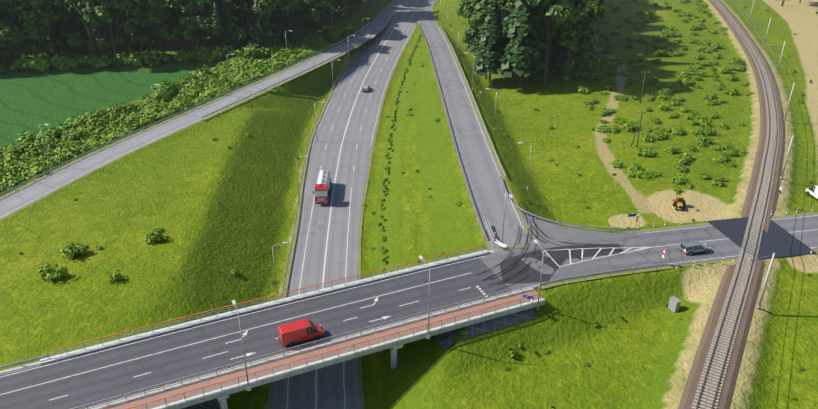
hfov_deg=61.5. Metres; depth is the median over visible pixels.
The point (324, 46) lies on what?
bank shrub
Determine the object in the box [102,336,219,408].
bridge slope paving
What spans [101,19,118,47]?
forest tree
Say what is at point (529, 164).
street lamp
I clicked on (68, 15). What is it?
forest tree
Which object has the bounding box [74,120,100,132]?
bank shrub
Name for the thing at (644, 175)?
grass tuft
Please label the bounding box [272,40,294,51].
forest edge shrub
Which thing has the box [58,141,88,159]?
bank shrub
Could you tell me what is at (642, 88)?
utility pole
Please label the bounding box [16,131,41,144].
bank shrub
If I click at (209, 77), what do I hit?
bank shrub
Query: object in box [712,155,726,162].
bush
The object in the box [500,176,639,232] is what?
junction curve guardrail
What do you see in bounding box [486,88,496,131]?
street lamp
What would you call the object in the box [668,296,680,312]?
rail relay cabinet
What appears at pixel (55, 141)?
bank shrub
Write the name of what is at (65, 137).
bank shrub
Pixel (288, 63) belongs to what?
bank shrub
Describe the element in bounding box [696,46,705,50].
grass tuft
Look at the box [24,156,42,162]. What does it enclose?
bank shrub
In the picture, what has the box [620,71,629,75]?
bush
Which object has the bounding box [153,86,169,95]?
bank shrub
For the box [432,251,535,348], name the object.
bridge slope paving
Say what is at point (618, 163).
bush
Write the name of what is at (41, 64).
forest edge shrub
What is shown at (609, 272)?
overpass guardrail
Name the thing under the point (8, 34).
forest tree
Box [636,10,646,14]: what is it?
grass tuft
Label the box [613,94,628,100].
bush
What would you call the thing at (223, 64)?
bank shrub
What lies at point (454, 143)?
ramp guardrail
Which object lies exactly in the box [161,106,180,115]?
bank shrub
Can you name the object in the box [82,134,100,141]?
bank shrub
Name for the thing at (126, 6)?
forest tree
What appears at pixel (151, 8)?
forest tree
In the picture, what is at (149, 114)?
bank shrub
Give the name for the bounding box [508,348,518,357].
grass tuft
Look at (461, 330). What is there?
grass tuft
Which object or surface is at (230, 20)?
forest tree
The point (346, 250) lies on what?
road markings
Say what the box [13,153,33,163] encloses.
bank shrub
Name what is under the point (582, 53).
grove shrub
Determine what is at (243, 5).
forest tree
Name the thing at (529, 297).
road sign post
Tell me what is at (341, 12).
young forest tree
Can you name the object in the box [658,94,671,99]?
bush
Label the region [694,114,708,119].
bush
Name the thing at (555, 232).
road junction flare
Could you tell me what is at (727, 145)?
bush
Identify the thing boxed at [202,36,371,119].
ramp guardrail
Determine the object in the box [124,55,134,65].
forest edge shrub
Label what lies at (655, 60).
bush
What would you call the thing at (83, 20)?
forest tree
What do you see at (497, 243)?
guardrail
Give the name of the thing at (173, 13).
forest tree
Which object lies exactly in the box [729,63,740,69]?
bush
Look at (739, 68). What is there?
bush
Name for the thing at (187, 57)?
forest edge shrub
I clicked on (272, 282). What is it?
grass tuft
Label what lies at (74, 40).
young forest tree
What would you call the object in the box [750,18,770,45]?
catenary pole
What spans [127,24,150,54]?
forest tree
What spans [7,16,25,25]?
forest tree
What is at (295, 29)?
young forest tree
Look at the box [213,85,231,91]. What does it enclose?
bank shrub
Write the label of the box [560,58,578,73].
grove shrub
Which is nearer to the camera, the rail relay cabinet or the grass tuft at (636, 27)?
the rail relay cabinet
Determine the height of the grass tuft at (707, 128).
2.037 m
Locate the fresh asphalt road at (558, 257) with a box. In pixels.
[500,244,623,283]
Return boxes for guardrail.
[0,22,369,194]
[0,355,47,368]
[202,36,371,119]
[281,71,341,297]
[418,24,485,240]
[440,25,506,177]
[486,222,505,249]
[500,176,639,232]
[540,264,668,288]
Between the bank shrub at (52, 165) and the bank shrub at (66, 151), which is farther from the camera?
the bank shrub at (66, 151)
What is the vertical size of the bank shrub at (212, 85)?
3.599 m
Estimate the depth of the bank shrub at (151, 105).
170.70 m
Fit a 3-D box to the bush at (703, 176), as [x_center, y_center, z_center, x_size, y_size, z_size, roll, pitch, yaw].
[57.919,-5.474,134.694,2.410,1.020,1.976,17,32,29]
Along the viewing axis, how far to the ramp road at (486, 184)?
142.71 m
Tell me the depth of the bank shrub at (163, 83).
185.78 m
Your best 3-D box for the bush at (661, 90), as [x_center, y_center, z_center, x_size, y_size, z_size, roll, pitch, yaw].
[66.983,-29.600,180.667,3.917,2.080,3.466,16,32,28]
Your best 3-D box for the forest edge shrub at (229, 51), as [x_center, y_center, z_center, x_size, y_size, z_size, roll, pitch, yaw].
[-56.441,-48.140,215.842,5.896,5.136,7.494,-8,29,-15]
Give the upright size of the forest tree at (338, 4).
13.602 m
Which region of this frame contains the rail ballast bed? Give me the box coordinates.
[678,0,784,408]
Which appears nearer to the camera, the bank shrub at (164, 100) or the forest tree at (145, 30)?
the bank shrub at (164, 100)
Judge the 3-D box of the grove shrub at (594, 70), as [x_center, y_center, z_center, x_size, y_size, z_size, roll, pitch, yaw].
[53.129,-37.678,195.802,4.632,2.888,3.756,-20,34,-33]
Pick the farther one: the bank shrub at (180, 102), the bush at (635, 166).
the bank shrub at (180, 102)
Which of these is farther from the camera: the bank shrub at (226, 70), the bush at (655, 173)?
the bank shrub at (226, 70)
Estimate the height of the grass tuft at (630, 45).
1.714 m
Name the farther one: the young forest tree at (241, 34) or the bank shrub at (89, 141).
the young forest tree at (241, 34)
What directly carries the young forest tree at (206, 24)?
on the terrain
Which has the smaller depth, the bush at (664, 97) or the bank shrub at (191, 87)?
the bush at (664, 97)
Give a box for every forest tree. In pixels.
[0,0,23,59]
[0,16,25,67]
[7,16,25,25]
[13,0,65,55]
[17,38,30,57]
[20,23,49,56]
[27,5,65,56]
[44,37,63,53]
[48,21,57,38]
[54,5,79,55]
[56,0,97,54]
[62,0,83,55]
[65,17,88,40]
[67,31,84,57]
[78,2,107,54]
[82,0,130,63]
[95,37,113,52]
[97,0,145,52]
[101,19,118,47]
[113,28,130,51]
[116,8,150,54]
[118,20,148,37]
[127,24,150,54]
[129,31,151,55]
[139,0,164,50]
[148,4,169,48]
[149,22,172,53]
[160,0,188,49]
[165,16,184,29]
[166,0,207,49]
[179,0,210,48]
[179,15,200,49]
[197,15,223,41]
[205,0,252,48]
[208,0,249,47]
[209,0,231,50]
[220,1,246,45]
[232,27,248,47]
[246,0,273,45]
[246,9,274,24]
[255,0,301,48]
[271,5,294,46]
[285,21,300,40]
[300,0,332,34]
[300,6,324,29]
[303,0,330,36]
[323,2,334,25]
[332,0,346,26]
[332,6,347,33]
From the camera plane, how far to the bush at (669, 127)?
156.88 m
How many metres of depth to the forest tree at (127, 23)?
205.13 m
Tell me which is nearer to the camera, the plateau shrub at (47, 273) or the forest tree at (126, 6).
the plateau shrub at (47, 273)
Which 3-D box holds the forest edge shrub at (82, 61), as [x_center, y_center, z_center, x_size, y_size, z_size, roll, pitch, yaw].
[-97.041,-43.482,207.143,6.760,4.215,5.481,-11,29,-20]
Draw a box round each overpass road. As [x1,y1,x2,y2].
[0,256,511,408]
[478,214,817,291]
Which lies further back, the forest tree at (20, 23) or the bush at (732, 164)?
the forest tree at (20, 23)
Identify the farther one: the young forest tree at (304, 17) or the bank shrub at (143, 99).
the young forest tree at (304, 17)
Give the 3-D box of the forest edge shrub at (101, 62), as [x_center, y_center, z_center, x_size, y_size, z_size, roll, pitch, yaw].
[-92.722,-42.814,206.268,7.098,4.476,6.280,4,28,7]
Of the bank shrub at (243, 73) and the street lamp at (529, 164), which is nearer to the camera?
the street lamp at (529, 164)
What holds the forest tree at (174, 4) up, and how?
on the terrain
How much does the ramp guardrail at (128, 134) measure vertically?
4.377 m
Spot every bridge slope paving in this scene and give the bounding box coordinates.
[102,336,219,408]
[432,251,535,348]
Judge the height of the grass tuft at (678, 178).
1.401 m
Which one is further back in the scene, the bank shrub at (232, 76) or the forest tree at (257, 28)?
the forest tree at (257, 28)
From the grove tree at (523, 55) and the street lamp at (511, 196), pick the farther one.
the grove tree at (523, 55)
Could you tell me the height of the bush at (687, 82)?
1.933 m
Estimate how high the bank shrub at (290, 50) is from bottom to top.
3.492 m
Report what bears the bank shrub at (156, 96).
on the terrain
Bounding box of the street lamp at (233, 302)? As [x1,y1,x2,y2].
[232,300,248,386]
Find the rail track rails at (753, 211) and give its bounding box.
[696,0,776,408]
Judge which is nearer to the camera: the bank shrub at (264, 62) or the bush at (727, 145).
the bush at (727, 145)
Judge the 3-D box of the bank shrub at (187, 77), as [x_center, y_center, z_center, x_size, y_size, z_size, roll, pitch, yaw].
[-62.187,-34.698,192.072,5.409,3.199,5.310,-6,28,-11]
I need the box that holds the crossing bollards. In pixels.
[637,207,812,269]
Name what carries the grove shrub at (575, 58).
on the terrain
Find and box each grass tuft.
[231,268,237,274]
[270,279,279,284]
[457,327,467,333]
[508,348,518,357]
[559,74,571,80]
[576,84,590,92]
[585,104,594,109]
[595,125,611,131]
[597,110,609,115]
[601,47,613,54]
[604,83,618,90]
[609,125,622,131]
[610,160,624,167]
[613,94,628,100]
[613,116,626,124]
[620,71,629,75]
[624,121,641,130]
[625,43,634,47]
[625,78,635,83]
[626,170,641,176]
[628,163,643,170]
[632,53,644,60]
[633,25,641,30]
[634,170,652,178]
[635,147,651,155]
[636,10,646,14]
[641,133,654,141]
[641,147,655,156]
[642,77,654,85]
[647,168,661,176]
[649,129,668,138]
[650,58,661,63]
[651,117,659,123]
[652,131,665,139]
[654,36,663,41]
[654,49,666,55]
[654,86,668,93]
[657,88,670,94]
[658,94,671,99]
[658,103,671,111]
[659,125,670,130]
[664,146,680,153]
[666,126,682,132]
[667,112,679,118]
[670,174,687,183]
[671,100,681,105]
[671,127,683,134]
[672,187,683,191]
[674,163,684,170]
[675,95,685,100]
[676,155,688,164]
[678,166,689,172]
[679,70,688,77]
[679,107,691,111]
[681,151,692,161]
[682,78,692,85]
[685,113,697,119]
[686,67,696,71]
[686,182,693,187]
[688,25,699,30]
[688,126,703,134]
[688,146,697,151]
[689,38,697,42]
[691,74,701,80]
[693,54,706,58]
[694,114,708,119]
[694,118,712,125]
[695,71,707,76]
[695,134,714,143]
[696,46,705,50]
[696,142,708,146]
[699,125,715,134]
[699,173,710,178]
[701,62,711,65]
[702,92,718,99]
[704,39,711,44]
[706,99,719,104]
[707,29,718,32]
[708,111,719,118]
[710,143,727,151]
[711,42,723,48]
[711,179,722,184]
[712,52,720,58]
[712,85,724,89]
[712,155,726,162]
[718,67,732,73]
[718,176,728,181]
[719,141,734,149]
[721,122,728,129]
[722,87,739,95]
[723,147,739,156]
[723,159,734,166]
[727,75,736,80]
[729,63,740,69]
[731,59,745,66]
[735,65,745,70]
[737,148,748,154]
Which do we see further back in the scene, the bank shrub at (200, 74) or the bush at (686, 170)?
the bank shrub at (200, 74)
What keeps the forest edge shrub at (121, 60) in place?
on the terrain
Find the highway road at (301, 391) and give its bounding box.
[272,0,436,408]
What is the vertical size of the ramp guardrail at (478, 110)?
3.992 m
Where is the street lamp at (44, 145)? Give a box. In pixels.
[39,124,51,170]
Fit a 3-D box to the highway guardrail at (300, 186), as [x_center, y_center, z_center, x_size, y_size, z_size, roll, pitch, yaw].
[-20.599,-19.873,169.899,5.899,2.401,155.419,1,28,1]
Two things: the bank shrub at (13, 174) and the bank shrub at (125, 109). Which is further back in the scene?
the bank shrub at (125, 109)
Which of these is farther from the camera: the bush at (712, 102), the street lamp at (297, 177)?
the bush at (712, 102)
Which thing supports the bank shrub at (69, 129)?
on the terrain
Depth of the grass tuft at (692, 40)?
227.10 m
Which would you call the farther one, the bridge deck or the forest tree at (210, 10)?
the forest tree at (210, 10)
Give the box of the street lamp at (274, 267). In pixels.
[272,242,288,299]
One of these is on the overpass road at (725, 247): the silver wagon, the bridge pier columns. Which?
the silver wagon
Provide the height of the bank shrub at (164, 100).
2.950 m
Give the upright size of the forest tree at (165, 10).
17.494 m
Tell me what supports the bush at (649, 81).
on the terrain
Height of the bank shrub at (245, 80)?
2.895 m
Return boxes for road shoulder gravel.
[0,0,817,408]
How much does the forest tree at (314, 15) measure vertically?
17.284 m
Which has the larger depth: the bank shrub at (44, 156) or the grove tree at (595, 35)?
the grove tree at (595, 35)
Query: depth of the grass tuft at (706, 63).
202.28 m
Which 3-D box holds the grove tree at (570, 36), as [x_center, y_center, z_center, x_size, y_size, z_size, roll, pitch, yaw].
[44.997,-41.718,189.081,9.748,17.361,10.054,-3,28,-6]
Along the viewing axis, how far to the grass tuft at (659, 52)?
213.03 m
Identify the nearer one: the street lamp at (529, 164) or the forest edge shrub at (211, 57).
the street lamp at (529, 164)
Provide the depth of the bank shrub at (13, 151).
145.17 m
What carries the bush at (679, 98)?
on the terrain
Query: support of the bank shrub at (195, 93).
on the terrain
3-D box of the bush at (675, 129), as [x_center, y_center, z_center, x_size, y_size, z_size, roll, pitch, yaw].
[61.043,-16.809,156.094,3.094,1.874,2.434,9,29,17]
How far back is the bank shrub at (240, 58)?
206.10 m
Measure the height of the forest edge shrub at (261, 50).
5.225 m
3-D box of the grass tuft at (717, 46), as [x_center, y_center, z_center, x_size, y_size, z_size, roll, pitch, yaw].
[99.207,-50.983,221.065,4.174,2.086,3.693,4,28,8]
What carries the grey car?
on the highway road at (301, 391)
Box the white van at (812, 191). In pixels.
[805,186,817,199]
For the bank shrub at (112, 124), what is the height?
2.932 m
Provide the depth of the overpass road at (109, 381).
86.36 m
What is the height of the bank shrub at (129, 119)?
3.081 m
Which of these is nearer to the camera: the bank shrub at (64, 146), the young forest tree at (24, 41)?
the bank shrub at (64, 146)
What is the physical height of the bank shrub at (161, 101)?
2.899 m
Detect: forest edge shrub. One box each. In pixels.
[9,59,24,69]
[15,53,38,69]
[22,53,50,71]
[47,52,74,69]
[57,57,79,69]
[75,53,97,65]
[90,55,112,68]
[110,51,131,66]
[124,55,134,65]
[127,50,144,65]
[136,47,166,66]
[157,54,169,62]
[174,48,190,62]
[184,50,192,59]
[188,45,212,62]
[200,50,218,61]
[209,45,235,59]
[222,43,235,58]
[230,46,247,57]
[241,43,265,57]
[256,43,273,56]
[260,38,284,55]
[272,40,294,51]
[322,26,343,41]
[332,21,355,33]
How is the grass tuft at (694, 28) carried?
on the terrain
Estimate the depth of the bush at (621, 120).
162.22 m
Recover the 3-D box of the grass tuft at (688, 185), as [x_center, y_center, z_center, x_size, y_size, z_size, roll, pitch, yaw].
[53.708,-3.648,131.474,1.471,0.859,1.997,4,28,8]
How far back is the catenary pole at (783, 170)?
129.99 m
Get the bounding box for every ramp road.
[0,0,397,218]
[417,0,533,251]
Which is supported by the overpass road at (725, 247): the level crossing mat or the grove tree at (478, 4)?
the level crossing mat
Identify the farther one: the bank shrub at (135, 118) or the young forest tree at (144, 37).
the young forest tree at (144, 37)
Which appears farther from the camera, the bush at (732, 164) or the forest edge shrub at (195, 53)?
the forest edge shrub at (195, 53)
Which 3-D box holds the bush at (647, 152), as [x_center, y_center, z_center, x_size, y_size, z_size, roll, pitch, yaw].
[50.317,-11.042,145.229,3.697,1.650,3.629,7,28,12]
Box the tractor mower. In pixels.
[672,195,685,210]
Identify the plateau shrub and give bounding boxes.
[37,262,68,282]
[60,241,89,259]
[105,269,122,283]
[142,229,165,243]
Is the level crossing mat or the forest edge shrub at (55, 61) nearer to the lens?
the level crossing mat
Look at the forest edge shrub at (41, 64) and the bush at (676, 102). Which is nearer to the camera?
the bush at (676, 102)
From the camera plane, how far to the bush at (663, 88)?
180.16 m
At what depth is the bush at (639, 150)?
145.22 m
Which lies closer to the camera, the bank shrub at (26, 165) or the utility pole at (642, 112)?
the bank shrub at (26, 165)
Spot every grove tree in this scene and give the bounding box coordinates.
[456,2,470,18]
[461,0,472,16]
[462,5,509,78]
[464,20,481,53]
[467,0,510,17]
[471,0,505,83]
[497,0,548,87]
[498,0,543,79]
[519,0,587,85]
[526,7,549,81]
[539,11,560,75]
[553,24,597,55]
[557,19,598,37]
[557,21,594,80]
[560,0,607,73]
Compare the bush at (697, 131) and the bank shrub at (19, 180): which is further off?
the bush at (697, 131)
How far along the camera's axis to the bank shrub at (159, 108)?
166.90 m
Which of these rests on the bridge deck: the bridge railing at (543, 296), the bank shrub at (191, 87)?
the bridge railing at (543, 296)
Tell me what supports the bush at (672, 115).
on the terrain
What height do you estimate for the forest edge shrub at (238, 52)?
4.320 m
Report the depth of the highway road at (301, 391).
138.99 m
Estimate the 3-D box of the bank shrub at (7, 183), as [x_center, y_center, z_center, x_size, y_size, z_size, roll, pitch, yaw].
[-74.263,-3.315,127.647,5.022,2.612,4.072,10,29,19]
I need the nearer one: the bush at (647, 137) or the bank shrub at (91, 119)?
the bush at (647, 137)
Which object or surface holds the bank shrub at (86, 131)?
on the terrain
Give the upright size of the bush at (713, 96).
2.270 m
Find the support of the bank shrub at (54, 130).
on the terrain
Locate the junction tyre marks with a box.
[477,201,624,290]
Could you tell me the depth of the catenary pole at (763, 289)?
92.83 m
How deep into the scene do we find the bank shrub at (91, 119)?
160.90 m
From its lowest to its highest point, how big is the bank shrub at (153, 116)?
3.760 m
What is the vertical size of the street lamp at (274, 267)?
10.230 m
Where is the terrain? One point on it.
(638, 348)
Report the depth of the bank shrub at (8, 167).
136.36 m
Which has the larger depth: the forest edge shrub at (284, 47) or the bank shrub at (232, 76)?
the forest edge shrub at (284, 47)
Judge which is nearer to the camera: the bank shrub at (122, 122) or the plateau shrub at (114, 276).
the plateau shrub at (114, 276)
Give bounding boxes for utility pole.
[631,110,646,146]
[640,71,645,103]
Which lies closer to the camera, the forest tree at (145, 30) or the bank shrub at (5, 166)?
the bank shrub at (5, 166)
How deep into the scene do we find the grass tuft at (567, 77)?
193.97 m
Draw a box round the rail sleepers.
[691,0,778,408]
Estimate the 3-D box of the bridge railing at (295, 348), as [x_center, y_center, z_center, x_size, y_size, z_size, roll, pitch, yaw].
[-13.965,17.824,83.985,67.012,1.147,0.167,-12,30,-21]
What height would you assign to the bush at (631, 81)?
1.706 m
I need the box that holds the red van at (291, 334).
[278,319,324,347]
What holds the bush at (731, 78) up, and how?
on the terrain
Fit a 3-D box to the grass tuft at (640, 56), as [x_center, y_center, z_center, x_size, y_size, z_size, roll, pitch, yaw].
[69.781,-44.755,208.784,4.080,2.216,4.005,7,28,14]
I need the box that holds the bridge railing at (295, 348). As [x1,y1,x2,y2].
[71,284,527,408]
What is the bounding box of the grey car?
[362,85,369,91]
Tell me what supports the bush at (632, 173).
on the terrain
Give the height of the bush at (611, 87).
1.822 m
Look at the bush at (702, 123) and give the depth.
160.32 m
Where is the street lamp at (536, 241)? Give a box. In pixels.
[533,239,543,310]
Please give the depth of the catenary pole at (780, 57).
192.92 m
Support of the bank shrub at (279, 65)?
on the terrain
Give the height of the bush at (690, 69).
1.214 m
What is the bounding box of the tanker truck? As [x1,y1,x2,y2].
[313,169,330,203]
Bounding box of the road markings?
[0,0,817,408]
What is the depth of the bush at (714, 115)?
165.04 m
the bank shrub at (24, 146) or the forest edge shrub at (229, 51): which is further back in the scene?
the forest edge shrub at (229, 51)
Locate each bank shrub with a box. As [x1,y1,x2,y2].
[0,148,22,157]
[0,150,21,164]
[0,160,21,172]
[0,164,17,173]
[0,171,25,185]
[0,177,23,193]
[1,158,23,172]
[2,144,27,154]
[3,142,30,153]
[9,160,41,172]
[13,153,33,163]
[13,176,25,183]
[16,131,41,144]
[17,162,49,182]
[17,163,48,178]
[24,141,45,156]
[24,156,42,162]
[28,140,58,155]
[33,127,60,140]
[37,159,49,165]
[38,152,55,163]
[39,134,55,144]
[43,159,58,169]
[48,150,69,166]
[50,138,62,145]
[53,145,71,156]
[54,139,76,151]
[57,122,78,134]
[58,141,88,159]
[59,124,77,136]
[60,129,84,139]
[61,134,69,141]
[63,117,81,124]
[68,134,78,141]
[69,113,94,123]
[71,117,89,125]
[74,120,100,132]
[75,142,101,152]
[76,124,95,136]
[78,140,101,150]
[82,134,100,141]
[83,111,102,119]
[83,117,107,130]
[83,135,101,142]
[87,116,98,125]
[88,126,115,137]
[90,109,107,118]
[92,140,109,146]
[101,127,122,138]
[102,106,120,111]
[106,118,126,127]
[106,131,127,140]
[107,120,130,128]
[108,108,127,120]
[112,101,137,116]
[113,126,133,138]
[123,112,147,124]
[123,121,144,132]
[126,103,144,111]
[127,113,141,122]
[131,118,146,131]
[135,116,159,127]
[139,95,150,103]
[139,110,161,123]
[139,112,158,124]
[142,103,165,110]
[145,105,163,113]
[148,98,168,104]
[149,92,169,100]
[151,100,170,107]
[153,85,173,91]
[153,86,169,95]
[153,96,168,103]
[154,79,177,88]
[157,110,175,120]
[161,88,174,95]
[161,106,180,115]
[162,83,176,90]
[168,99,191,106]
[169,101,195,111]
[174,79,187,87]
[175,82,186,90]
[177,74,195,81]
[177,87,188,94]
[178,90,201,98]
[184,84,199,89]
[186,79,203,88]
[190,64,210,75]
[193,96,213,104]
[195,69,208,79]
[200,73,218,82]
[203,88,229,98]
[205,80,221,89]
[210,66,229,75]
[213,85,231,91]
[215,72,230,79]
[218,61,230,68]
[220,68,232,73]
[221,79,239,88]
[226,74,242,81]
[228,56,244,63]
[229,59,246,66]
[230,63,248,72]
[233,68,253,76]
[233,77,252,86]
[235,68,248,76]
[238,58,253,64]
[246,61,261,68]
[246,68,265,75]
[250,71,265,80]
[256,72,266,78]
[258,59,271,66]
[271,52,286,58]
[271,59,286,70]
[281,58,294,67]
[283,48,298,55]
[289,55,304,60]
[295,44,310,50]
[296,52,309,58]
[299,49,315,57]
[318,43,329,49]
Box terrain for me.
[0,0,817,408]
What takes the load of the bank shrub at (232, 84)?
on the terrain
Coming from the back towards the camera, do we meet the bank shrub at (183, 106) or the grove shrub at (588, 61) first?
the grove shrub at (588, 61)
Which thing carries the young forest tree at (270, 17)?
on the terrain
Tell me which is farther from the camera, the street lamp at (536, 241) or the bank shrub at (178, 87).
the bank shrub at (178, 87)
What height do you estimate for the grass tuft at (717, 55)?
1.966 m
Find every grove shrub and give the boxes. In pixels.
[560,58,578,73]
[571,48,596,58]
[572,54,584,64]
[575,59,592,71]
[576,58,595,65]
[585,69,602,80]
[586,55,600,67]
[587,67,603,74]
[588,60,603,69]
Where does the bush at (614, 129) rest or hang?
on the terrain
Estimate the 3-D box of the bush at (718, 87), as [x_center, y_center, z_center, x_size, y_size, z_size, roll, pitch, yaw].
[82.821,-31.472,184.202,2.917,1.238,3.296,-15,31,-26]
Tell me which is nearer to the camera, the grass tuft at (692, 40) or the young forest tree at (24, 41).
the young forest tree at (24, 41)
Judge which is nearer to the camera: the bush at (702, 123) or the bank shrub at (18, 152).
the bank shrub at (18, 152)
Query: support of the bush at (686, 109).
on the terrain
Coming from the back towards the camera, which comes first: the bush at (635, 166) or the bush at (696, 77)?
the bush at (696, 77)
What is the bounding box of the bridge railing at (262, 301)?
[47,246,487,358]
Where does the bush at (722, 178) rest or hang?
on the terrain
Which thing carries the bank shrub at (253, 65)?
on the terrain
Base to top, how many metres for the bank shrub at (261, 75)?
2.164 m
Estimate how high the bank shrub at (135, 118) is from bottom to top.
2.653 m
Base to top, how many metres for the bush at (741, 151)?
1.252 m
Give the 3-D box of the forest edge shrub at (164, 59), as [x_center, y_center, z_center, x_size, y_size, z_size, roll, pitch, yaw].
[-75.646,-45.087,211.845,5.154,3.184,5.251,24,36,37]
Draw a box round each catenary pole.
[735,0,754,24]
[744,253,774,309]
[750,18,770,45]
[769,41,785,72]
[774,135,793,179]
[780,83,794,119]
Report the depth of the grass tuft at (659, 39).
227.95 m
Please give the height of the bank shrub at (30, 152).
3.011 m
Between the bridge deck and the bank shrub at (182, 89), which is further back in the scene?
the bank shrub at (182, 89)
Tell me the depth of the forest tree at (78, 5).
201.68 m
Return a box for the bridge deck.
[0,250,544,408]
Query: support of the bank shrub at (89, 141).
on the terrain
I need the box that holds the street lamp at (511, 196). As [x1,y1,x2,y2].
[501,193,513,247]
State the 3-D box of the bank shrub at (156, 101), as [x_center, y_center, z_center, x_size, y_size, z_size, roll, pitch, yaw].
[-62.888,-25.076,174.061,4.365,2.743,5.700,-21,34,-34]
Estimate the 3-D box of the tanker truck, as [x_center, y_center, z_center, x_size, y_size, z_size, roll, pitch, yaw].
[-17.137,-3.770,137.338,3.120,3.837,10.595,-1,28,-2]
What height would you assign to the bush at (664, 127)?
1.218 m
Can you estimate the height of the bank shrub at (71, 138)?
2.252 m
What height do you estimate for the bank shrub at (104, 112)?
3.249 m
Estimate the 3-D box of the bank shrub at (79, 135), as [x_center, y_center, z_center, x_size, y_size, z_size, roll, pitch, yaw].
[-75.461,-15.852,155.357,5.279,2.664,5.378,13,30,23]
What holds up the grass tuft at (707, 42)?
on the terrain
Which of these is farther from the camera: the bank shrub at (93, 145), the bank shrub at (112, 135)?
the bank shrub at (112, 135)
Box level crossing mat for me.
[708,217,815,259]
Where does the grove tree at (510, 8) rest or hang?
on the terrain
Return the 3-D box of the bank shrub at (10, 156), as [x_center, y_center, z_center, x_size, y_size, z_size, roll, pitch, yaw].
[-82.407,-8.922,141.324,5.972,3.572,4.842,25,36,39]
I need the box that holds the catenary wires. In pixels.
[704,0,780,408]
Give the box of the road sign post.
[523,294,533,299]
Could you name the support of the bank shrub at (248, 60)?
on the terrain
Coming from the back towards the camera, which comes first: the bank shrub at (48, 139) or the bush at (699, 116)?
the bush at (699, 116)
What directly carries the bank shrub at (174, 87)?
on the terrain
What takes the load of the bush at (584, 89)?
on the terrain
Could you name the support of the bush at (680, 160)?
on the terrain
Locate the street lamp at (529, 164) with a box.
[519,142,531,191]
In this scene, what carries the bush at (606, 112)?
on the terrain
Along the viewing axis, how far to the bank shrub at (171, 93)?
183.10 m
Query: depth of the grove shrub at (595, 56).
201.33 m
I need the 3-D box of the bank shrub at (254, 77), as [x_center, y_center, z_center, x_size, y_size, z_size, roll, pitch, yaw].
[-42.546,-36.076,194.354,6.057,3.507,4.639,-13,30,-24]
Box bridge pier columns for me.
[217,344,402,408]
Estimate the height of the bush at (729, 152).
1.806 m
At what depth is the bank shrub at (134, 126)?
152.46 m
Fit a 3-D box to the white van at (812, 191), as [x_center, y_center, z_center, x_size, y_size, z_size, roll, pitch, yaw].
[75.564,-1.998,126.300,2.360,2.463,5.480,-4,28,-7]
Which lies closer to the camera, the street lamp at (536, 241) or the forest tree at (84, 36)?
the street lamp at (536, 241)
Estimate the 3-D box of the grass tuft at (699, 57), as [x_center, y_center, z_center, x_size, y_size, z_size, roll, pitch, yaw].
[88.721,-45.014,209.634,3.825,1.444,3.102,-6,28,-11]
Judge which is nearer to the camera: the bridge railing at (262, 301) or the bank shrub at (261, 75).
the bridge railing at (262, 301)
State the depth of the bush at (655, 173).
136.30 m
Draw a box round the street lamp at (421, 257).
[418,255,429,334]
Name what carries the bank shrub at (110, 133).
on the terrain
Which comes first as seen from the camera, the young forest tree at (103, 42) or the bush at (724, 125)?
the bush at (724, 125)
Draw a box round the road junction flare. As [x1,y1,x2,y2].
[521,210,624,244]
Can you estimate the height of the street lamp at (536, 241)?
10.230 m
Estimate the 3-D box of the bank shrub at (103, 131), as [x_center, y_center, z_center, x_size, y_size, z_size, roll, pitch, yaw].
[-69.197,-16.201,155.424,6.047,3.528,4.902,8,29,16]
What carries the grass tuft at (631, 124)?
on the terrain
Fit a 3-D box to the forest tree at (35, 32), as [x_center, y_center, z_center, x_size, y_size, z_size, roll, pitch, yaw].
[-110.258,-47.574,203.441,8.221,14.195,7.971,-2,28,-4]
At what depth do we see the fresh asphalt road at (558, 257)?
104.14 m
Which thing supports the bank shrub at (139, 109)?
on the terrain
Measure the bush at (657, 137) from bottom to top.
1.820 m
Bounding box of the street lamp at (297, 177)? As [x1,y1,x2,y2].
[296,155,308,203]
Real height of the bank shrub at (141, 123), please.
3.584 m
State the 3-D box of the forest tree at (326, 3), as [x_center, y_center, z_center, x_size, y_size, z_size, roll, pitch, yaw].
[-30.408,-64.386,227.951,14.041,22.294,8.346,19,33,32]
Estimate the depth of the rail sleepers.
109.06 m
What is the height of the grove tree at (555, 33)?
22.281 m
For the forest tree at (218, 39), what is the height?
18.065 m
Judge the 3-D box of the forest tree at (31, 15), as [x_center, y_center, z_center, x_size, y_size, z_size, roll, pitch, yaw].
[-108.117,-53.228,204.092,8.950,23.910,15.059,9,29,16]
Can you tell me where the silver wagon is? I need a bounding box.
[679,240,710,254]
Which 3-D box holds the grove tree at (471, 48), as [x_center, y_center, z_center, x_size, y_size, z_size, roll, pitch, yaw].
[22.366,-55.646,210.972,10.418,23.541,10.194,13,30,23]
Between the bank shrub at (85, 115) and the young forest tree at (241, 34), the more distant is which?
the young forest tree at (241, 34)
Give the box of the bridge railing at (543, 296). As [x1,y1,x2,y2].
[127,294,544,408]
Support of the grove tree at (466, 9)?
on the terrain
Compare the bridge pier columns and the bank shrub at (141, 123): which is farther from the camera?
the bank shrub at (141, 123)
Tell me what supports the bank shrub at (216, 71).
on the terrain
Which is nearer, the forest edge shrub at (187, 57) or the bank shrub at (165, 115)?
the bank shrub at (165, 115)
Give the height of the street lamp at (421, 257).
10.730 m
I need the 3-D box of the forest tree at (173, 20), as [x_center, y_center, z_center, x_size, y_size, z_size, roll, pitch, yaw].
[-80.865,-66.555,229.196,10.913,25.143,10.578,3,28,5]
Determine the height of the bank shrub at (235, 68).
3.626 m

